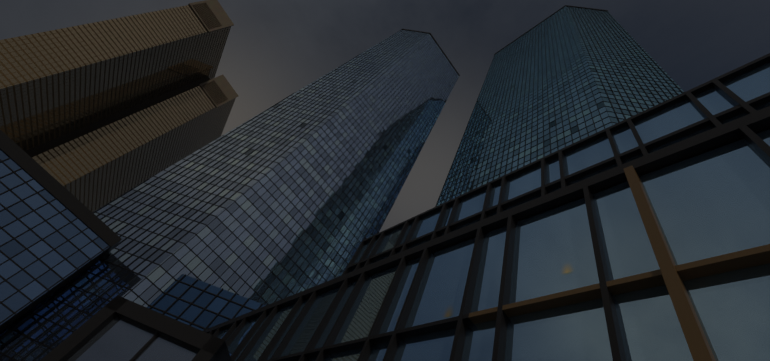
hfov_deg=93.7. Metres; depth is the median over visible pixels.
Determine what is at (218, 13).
stone tower crown
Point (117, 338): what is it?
entrance glass
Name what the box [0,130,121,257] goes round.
podium parapet
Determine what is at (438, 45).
tower rim
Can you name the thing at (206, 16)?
stone tower louvre
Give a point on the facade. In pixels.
(712, 203)
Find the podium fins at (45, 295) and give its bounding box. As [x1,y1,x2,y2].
[0,158,109,330]
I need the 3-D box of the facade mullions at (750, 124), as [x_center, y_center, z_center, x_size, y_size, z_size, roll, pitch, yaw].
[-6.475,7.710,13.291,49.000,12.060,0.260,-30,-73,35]
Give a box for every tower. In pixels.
[0,5,230,150]
[0,30,458,360]
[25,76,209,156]
[32,86,235,211]
[436,6,683,205]
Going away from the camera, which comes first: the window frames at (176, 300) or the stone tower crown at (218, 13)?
the window frames at (176, 300)
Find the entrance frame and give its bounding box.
[40,295,231,360]
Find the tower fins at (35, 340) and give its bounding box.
[0,29,457,360]
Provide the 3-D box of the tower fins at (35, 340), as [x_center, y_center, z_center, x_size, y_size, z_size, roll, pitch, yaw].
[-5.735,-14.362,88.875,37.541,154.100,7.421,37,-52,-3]
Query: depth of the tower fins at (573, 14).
70.42 m
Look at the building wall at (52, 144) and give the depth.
141.54 m
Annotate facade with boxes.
[217,62,769,360]
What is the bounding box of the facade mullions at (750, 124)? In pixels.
[203,53,769,360]
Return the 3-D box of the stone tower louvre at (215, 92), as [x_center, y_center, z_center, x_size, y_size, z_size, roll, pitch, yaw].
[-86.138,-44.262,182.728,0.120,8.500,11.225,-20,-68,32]
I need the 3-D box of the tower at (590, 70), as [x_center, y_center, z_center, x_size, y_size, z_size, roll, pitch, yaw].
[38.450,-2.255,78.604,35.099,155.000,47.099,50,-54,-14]
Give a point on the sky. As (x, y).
(274, 49)
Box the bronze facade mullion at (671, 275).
[468,166,769,360]
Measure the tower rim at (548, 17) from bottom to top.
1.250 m
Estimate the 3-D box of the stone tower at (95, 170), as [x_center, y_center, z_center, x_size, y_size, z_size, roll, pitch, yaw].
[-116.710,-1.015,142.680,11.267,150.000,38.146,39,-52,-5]
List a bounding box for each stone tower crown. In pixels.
[188,0,233,32]
[199,75,237,107]
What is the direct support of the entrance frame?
on the ground
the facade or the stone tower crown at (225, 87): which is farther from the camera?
the stone tower crown at (225, 87)
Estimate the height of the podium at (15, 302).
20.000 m
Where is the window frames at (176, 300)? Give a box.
[148,274,262,329]
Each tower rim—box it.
[402,29,459,75]
[494,5,607,54]
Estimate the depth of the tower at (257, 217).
60.04 m
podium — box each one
[0,149,109,325]
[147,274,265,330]
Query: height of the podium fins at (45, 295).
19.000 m
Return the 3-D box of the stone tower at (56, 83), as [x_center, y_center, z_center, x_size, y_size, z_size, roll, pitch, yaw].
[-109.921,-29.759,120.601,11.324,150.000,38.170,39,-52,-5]
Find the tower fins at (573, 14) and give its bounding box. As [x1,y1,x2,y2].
[435,6,682,206]
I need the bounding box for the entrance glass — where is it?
[67,316,198,360]
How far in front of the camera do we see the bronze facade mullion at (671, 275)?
5.38 m
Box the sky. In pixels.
[0,0,769,232]
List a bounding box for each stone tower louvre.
[193,4,218,28]
[204,82,226,103]

